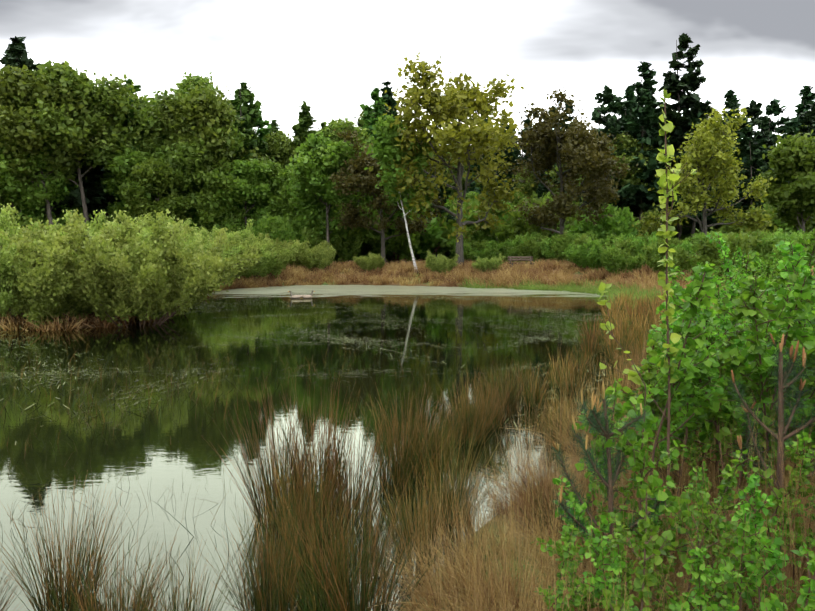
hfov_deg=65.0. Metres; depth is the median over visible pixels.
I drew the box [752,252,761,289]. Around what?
birch sapling
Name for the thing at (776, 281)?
birch sapling
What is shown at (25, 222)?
thicket
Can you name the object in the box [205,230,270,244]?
willow
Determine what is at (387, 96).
spruce
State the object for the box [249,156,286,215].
tree
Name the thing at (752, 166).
spruce
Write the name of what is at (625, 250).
thicket
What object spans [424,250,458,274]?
willow
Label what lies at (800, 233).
thicket
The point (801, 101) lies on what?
fir
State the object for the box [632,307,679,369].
birch sapling
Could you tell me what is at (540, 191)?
fir
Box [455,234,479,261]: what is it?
thicket
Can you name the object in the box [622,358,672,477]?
birch sapling
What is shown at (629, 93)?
fir
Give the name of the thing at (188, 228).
willow
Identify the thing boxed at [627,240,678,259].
thicket
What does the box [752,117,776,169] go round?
fir
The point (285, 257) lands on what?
willow
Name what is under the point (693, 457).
birch sapling
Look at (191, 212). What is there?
young beech
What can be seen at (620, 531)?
leafy shrub
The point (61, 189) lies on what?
tree
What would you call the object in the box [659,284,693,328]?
birch sapling
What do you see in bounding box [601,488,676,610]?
birch sapling
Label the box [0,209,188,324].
willow
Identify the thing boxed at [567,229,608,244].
thicket
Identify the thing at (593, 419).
pine
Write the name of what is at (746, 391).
birch sapling
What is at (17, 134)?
tree
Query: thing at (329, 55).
sky
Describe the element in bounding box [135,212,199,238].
willow
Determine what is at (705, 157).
deciduous tree
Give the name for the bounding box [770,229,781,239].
thicket
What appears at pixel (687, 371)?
leafy shrub
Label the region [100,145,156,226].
tree
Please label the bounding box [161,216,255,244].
willow
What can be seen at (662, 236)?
thicket
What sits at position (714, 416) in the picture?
leafy shrub
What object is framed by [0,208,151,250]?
willow
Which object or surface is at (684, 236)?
thicket
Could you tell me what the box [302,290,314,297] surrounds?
duck
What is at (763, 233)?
thicket
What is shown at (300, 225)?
thicket
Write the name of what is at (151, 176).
young beech
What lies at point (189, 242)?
willow
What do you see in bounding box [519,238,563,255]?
thicket
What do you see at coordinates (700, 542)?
birch sapling
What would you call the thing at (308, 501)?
rush beds
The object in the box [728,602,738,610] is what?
birch sapling
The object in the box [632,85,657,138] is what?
fir
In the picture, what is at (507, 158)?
spruce
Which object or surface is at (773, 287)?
birch sapling
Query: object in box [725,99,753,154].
fir
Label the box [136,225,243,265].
willow
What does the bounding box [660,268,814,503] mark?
shrub
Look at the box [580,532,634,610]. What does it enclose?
leafy shrub
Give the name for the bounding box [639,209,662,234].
young beech
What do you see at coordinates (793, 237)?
thicket
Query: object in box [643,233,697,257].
thicket
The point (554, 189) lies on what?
beech
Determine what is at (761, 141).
spruce
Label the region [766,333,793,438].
birch sapling
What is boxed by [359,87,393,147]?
conifer tree
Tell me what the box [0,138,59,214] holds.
tree
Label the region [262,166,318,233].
tree
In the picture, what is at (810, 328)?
birch sapling
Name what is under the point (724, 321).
birch sapling
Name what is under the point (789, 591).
birch sapling
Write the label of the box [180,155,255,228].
young beech
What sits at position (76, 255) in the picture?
willow
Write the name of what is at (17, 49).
spruce
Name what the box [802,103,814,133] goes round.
fir
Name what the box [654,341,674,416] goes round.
birch sapling
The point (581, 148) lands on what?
tree
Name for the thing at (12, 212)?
willow
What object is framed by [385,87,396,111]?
spruce
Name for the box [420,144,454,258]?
spruce
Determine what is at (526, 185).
beech
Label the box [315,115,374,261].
tree
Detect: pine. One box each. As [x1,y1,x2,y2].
[548,382,672,572]
[720,333,814,550]
[767,266,814,379]
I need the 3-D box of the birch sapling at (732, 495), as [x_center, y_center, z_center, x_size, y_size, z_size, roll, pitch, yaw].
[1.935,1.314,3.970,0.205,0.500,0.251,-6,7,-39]
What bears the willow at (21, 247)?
on the ground
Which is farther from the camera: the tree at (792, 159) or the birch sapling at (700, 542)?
the tree at (792, 159)
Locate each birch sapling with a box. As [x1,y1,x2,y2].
[530,430,617,572]
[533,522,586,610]
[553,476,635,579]
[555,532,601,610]
[572,378,656,532]
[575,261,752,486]
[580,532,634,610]
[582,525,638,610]
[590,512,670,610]
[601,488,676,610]
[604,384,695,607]
[606,475,676,566]
[617,332,666,453]
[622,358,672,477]
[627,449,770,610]
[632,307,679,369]
[636,344,723,494]
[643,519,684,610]
[646,256,717,348]
[647,300,716,429]
[648,302,689,356]
[652,274,742,435]
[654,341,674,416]
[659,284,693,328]
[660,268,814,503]
[661,337,733,468]
[664,285,760,433]
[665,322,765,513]
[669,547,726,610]
[676,283,758,496]
[677,349,748,493]
[677,510,773,610]
[678,461,734,566]
[682,257,695,282]
[685,435,711,505]
[686,515,717,573]
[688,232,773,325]
[695,490,745,604]
[697,262,725,296]
[698,250,759,327]
[702,472,790,610]
[704,343,757,451]
[705,318,722,368]
[710,275,753,348]
[710,301,745,379]
[710,479,736,537]
[711,281,740,332]
[714,257,730,287]
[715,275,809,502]
[717,246,746,304]
[717,326,778,373]
[717,351,760,432]
[720,272,747,332]
[721,256,744,284]
[722,445,814,550]
[723,265,740,306]
[726,318,754,348]
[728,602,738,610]
[731,310,754,333]
[732,252,814,317]
[734,350,788,469]
[742,346,772,453]
[742,457,768,499]
[743,338,786,392]
[745,300,779,349]
[745,521,790,609]
[746,241,814,416]
[749,226,814,323]
[750,432,814,592]
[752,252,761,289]
[754,270,814,493]
[755,258,766,277]
[755,260,765,291]
[759,551,814,610]
[760,280,814,467]
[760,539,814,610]
[761,256,773,292]
[761,259,780,295]
[762,281,778,337]
[763,279,786,329]
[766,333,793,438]
[768,273,781,295]
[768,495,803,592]
[769,252,778,270]
[772,252,801,309]
[772,285,814,426]
[775,241,813,306]
[775,277,814,327]
[775,336,814,486]
[776,499,799,555]
[789,420,814,471]
[793,335,814,432]
[795,511,814,545]
[797,367,814,386]
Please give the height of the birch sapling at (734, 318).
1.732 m
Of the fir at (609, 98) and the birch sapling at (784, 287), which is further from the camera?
the fir at (609, 98)
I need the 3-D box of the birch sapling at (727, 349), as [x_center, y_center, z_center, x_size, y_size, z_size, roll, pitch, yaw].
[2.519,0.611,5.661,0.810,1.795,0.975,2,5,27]
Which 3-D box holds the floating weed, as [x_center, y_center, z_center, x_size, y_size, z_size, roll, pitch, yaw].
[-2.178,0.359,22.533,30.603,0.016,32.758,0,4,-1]
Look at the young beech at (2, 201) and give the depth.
55.90 m
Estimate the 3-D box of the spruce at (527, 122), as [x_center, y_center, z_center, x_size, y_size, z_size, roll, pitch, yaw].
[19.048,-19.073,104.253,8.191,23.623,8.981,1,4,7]
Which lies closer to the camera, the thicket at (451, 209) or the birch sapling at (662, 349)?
the birch sapling at (662, 349)
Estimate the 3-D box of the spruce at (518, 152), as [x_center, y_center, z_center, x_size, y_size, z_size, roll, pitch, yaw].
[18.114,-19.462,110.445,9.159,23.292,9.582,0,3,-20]
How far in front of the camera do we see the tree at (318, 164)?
56.75 m
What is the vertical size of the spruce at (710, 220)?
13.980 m
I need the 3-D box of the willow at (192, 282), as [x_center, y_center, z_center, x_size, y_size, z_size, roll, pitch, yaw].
[-7.611,-0.899,19.519,5.946,3.202,4.832,-1,4,-20]
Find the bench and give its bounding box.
[508,256,532,266]
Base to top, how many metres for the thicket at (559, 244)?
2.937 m
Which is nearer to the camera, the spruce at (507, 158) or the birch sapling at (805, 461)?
the birch sapling at (805, 461)
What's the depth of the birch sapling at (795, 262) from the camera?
5.31 m
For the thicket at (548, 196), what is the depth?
77.94 m
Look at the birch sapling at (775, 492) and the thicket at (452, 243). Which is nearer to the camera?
the birch sapling at (775, 492)
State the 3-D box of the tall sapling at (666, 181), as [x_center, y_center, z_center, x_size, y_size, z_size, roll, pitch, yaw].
[1.627,0.025,4.363,0.411,2.948,0.663,-2,5,-27]
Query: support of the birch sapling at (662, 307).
on the ground
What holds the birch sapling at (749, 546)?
on the ground
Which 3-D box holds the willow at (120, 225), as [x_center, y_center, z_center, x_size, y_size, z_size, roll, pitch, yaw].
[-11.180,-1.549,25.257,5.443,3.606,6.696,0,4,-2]
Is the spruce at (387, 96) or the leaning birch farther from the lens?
the spruce at (387, 96)
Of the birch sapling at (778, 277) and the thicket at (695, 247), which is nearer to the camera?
the birch sapling at (778, 277)
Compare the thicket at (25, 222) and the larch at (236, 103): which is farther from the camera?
the larch at (236, 103)
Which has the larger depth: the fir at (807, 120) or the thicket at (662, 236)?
the fir at (807, 120)
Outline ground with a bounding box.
[0,263,814,610]
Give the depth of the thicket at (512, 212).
66.73 m
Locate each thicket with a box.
[0,207,58,229]
[16,212,89,229]
[243,198,332,239]
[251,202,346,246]
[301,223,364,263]
[347,240,380,260]
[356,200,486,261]
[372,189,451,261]
[388,198,465,261]
[437,199,500,258]
[442,208,486,257]
[447,237,474,254]
[452,200,557,237]
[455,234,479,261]
[463,239,509,257]
[465,242,500,261]
[468,240,503,259]
[472,239,499,246]
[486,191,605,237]
[491,243,520,265]
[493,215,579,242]
[495,231,536,246]
[502,239,524,263]
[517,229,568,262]
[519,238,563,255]
[534,232,566,260]
[538,239,577,261]
[542,191,552,201]
[542,198,638,225]
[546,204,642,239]
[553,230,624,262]
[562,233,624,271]
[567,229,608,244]
[574,233,643,271]
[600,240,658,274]
[605,233,634,243]
[610,231,658,254]
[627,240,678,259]
[636,231,664,265]
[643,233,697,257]
[643,243,695,273]
[663,237,703,254]
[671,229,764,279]
[672,225,787,238]
[675,235,766,258]
[680,224,726,239]
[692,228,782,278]
[692,242,699,257]
[698,199,814,230]
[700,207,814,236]
[725,229,792,239]
[752,207,806,234]
[753,230,814,259]
[760,229,804,250]
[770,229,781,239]
[774,228,806,242]
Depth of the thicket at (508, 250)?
52.78 m
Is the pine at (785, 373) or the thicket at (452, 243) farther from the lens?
the thicket at (452, 243)
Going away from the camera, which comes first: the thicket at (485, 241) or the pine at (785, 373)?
the pine at (785, 373)
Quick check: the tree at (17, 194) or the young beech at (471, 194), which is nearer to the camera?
the tree at (17, 194)
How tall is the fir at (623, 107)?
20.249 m
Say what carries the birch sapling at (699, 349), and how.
on the ground
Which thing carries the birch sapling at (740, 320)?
on the ground
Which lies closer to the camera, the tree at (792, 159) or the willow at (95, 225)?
the willow at (95, 225)
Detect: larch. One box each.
[0,173,88,218]
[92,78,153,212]
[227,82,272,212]
[229,91,243,114]
[230,97,248,128]
[249,103,270,149]
[270,119,281,133]
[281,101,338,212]
[317,122,326,131]
[356,111,370,129]
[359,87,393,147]
[363,110,377,140]
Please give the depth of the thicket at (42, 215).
56.83 m
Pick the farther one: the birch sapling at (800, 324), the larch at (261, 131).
the larch at (261, 131)
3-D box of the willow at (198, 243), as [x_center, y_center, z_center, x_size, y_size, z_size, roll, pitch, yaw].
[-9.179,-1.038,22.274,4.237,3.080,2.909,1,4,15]
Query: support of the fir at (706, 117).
on the ground
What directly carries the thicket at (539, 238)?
on the ground
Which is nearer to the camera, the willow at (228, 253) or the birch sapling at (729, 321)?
the birch sapling at (729, 321)
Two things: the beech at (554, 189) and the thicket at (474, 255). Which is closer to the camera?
the thicket at (474, 255)
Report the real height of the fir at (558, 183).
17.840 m
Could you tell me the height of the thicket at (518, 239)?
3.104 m
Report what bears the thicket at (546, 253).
on the ground
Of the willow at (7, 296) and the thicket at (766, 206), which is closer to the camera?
the willow at (7, 296)
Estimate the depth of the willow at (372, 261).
51.26 m
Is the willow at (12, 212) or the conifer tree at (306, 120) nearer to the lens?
the willow at (12, 212)
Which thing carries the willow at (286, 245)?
on the ground
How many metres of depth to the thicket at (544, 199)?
73.97 m
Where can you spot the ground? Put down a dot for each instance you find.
(494, 525)
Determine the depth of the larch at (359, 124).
80.31 m
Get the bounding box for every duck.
[288,291,302,298]
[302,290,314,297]
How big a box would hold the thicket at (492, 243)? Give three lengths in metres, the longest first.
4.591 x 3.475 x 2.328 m
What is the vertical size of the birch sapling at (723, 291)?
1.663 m
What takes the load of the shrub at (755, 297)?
on the ground
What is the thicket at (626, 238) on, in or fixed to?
on the ground
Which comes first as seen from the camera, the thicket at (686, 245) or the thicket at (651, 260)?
the thicket at (686, 245)
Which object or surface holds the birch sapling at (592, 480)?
on the ground
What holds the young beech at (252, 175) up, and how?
on the ground
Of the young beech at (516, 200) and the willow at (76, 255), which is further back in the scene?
the young beech at (516, 200)
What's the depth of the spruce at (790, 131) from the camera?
67.72 m
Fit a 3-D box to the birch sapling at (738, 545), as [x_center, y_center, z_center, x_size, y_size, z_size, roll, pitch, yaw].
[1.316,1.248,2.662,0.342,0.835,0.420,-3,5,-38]
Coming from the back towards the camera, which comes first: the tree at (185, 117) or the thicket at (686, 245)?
the tree at (185, 117)
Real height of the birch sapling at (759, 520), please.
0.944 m
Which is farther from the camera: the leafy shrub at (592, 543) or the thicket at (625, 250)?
the thicket at (625, 250)
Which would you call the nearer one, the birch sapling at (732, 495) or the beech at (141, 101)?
the birch sapling at (732, 495)
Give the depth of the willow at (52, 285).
17.64 m
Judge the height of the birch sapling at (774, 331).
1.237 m
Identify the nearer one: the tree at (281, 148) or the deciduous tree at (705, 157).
the deciduous tree at (705, 157)
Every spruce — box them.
[0,44,21,214]
[1,36,34,215]
[32,63,45,75]
[50,62,108,210]
[82,165,108,221]
[97,194,124,217]
[377,81,402,121]
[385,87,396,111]
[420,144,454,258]
[463,175,479,194]
[464,112,510,202]
[478,118,517,200]
[510,115,533,188]
[510,129,521,157]
[629,124,653,219]
[639,135,682,220]
[690,140,735,231]
[733,139,768,218]
[738,134,769,204]
[769,126,797,185]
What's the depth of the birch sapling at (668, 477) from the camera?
3.41 m
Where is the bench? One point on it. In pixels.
(510, 259)
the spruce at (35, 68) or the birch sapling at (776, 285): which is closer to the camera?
the birch sapling at (776, 285)
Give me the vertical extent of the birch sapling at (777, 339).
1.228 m
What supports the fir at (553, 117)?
on the ground
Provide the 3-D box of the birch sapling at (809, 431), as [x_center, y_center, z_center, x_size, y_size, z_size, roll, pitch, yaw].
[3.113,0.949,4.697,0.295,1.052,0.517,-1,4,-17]
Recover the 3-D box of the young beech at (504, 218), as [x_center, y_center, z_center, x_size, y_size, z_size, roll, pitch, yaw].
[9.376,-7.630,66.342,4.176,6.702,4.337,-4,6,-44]
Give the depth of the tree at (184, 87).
64.11 m
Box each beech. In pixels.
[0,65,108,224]
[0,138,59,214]
[0,153,12,207]
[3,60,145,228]
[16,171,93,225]
[82,93,136,215]
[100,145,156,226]
[115,154,197,224]
[125,94,162,142]
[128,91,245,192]
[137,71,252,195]
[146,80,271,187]
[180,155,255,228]
[182,192,200,228]
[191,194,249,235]
[210,157,276,234]
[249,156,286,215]
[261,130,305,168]
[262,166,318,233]
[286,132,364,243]
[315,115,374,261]
[324,202,339,218]
[331,174,379,262]
[354,108,404,261]
[443,159,484,203]
[455,191,484,205]
[484,201,512,243]
[503,188,531,208]
[511,166,537,197]
[545,164,564,195]
[571,175,585,204]
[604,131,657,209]
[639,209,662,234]
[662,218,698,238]
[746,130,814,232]
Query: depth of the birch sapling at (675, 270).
8.44 m
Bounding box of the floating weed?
[0,292,639,464]
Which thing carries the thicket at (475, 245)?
on the ground
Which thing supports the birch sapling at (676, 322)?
on the ground
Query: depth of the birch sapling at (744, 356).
4.73 m
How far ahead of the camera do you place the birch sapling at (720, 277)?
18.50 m
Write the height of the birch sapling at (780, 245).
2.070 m
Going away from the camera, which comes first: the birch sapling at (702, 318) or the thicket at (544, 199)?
the birch sapling at (702, 318)
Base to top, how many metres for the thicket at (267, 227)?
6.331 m
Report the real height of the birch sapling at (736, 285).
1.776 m
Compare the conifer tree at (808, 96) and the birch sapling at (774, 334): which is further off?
the conifer tree at (808, 96)
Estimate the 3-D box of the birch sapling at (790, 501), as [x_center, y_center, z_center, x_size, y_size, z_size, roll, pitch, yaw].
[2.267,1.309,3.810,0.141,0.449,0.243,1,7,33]
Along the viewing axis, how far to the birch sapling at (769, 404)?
5.13 m
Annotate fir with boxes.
[533,106,563,190]
[533,121,559,198]
[536,102,578,200]
[553,155,577,192]
[573,85,647,207]
[589,96,637,208]
[608,61,681,222]
[616,85,637,216]
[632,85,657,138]
[653,33,712,239]
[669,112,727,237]
[683,113,737,226]
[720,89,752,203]
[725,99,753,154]
[741,99,770,145]
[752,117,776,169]
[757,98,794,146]
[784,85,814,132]
[784,94,810,134]
[797,110,814,139]
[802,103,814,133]
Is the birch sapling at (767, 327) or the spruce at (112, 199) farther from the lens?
the spruce at (112, 199)
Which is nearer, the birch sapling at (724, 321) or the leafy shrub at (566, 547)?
the leafy shrub at (566, 547)
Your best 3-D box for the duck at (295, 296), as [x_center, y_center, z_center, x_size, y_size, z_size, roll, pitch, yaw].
[-5.653,-0.538,32.285,0.796,0.444,0.246,-2,4,-21]
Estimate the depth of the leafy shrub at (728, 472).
2.91 m
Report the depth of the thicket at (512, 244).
55.06 m
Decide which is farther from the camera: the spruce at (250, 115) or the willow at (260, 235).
the spruce at (250, 115)
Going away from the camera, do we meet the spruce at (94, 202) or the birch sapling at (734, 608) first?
the birch sapling at (734, 608)
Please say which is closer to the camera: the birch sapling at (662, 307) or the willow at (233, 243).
the birch sapling at (662, 307)
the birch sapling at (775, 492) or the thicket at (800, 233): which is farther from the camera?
the thicket at (800, 233)
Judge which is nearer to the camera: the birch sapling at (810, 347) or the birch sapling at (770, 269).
the birch sapling at (810, 347)
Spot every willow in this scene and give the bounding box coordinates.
[0,203,19,234]
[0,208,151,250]
[0,209,86,249]
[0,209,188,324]
[0,230,45,267]
[0,233,75,325]
[1,241,93,327]
[10,209,116,236]
[17,217,185,248]
[42,220,262,327]
[71,249,170,319]
[104,217,201,251]
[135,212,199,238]
[136,224,237,249]
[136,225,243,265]
[139,228,213,250]
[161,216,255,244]
[166,233,205,315]
[183,223,194,234]
[183,239,208,256]
[192,234,219,254]
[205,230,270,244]
[205,238,266,276]
[207,231,240,256]
[212,229,276,280]
[224,245,256,284]
[238,242,275,279]
[247,234,300,276]
[265,233,316,267]
[276,240,335,271]
[353,252,384,271]
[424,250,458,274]
[471,254,504,272]
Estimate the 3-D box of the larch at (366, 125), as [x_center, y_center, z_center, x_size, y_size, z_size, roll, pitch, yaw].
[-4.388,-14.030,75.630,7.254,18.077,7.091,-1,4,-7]
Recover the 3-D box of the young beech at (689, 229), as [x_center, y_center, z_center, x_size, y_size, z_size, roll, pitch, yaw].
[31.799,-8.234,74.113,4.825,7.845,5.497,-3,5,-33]
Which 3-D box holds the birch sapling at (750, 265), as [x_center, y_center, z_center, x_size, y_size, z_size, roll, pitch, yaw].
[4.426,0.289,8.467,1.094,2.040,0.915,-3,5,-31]
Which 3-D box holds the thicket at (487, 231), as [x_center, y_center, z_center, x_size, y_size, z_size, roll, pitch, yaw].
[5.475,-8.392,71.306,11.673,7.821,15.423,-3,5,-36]
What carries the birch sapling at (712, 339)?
on the ground
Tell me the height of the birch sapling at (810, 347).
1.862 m
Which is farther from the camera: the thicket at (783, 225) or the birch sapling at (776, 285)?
the thicket at (783, 225)
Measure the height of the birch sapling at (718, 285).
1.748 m
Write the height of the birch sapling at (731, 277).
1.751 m
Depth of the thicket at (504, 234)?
62.36 m
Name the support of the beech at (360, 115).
on the ground
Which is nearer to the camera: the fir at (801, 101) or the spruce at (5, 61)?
the spruce at (5, 61)
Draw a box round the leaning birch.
[363,114,435,269]
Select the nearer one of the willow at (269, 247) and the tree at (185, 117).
the willow at (269, 247)
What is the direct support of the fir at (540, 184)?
on the ground
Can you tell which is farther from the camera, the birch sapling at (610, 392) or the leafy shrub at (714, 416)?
the leafy shrub at (714, 416)
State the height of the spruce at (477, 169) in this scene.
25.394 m
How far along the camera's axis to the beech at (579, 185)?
76.65 m
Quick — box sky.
[0,0,814,153]
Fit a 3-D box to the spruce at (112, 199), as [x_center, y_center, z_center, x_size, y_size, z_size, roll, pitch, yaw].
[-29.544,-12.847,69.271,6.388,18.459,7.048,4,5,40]
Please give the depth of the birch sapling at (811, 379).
4.29 m
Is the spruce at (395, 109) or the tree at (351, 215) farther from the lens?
the spruce at (395, 109)
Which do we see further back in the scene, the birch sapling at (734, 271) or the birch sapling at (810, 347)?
the birch sapling at (734, 271)
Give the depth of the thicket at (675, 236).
71.66 m
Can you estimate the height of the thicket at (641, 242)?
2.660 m
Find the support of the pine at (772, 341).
on the ground
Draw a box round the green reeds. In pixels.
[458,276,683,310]
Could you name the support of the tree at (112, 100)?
on the ground
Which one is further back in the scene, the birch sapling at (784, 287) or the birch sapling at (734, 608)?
the birch sapling at (784, 287)
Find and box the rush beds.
[0,289,797,610]
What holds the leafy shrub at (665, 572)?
on the ground
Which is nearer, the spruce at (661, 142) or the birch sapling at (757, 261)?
the birch sapling at (757, 261)
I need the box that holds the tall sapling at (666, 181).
[596,89,696,516]
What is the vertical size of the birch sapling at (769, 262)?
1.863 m
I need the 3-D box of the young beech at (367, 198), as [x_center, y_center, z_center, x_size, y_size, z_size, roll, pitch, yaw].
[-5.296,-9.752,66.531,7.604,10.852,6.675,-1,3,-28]
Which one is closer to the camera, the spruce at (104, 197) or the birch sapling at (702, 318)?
the birch sapling at (702, 318)
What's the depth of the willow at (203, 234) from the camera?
35.73 m
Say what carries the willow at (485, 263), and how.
on the ground
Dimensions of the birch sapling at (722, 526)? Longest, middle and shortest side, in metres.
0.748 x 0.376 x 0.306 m
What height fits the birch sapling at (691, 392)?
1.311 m
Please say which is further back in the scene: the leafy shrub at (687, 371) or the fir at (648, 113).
the fir at (648, 113)
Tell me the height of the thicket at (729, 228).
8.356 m
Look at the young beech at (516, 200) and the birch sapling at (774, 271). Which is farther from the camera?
the young beech at (516, 200)
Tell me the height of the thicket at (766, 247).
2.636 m
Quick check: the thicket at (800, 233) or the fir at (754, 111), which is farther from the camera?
the fir at (754, 111)
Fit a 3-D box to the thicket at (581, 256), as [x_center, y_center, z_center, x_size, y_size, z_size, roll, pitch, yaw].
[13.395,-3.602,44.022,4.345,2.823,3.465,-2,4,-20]
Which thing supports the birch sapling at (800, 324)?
on the ground
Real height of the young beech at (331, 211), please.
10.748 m
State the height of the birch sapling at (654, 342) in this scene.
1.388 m
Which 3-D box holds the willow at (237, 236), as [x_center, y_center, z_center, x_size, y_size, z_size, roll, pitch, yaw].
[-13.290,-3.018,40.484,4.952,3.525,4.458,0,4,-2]
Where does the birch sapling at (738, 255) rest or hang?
on the ground
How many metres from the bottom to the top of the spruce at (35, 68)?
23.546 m
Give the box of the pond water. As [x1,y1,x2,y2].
[0,285,656,610]
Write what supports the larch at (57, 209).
on the ground
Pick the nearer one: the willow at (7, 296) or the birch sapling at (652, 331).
the birch sapling at (652, 331)
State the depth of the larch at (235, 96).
80.46 m
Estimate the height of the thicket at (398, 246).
8.139 m
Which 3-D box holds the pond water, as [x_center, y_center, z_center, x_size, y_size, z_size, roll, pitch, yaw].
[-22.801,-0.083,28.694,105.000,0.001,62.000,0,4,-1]
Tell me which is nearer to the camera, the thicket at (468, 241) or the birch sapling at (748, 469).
the birch sapling at (748, 469)
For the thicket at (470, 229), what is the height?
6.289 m
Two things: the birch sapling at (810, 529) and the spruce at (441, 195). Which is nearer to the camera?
the birch sapling at (810, 529)
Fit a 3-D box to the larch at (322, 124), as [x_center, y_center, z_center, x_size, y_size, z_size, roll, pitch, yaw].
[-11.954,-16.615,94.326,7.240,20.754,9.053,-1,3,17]
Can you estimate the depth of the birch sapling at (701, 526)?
3.22 m
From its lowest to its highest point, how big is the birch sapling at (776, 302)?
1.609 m
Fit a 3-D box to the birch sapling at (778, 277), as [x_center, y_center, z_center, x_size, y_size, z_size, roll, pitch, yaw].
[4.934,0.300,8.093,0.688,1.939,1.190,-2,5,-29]
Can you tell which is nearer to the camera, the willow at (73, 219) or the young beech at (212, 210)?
the willow at (73, 219)
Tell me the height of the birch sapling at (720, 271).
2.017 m
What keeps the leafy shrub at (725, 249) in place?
on the ground
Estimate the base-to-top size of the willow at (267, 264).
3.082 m
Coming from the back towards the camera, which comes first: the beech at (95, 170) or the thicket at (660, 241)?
the beech at (95, 170)
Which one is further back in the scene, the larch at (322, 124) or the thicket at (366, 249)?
the larch at (322, 124)
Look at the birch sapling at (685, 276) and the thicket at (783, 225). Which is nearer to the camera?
the birch sapling at (685, 276)
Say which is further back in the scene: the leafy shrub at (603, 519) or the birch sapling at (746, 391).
the birch sapling at (746, 391)
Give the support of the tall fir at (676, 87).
on the ground
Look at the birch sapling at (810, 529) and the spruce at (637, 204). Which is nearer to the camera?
the birch sapling at (810, 529)
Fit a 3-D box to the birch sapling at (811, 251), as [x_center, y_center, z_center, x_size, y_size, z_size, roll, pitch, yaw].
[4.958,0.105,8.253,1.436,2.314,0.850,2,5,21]
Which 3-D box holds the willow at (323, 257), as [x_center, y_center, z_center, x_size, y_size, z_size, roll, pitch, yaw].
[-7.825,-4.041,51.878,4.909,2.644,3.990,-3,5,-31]
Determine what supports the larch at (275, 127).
on the ground
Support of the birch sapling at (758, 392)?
on the ground
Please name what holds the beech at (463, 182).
on the ground
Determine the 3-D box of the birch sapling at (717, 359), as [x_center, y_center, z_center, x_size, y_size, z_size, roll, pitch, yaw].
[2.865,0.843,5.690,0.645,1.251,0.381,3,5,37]
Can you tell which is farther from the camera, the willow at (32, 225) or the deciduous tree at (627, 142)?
the deciduous tree at (627, 142)

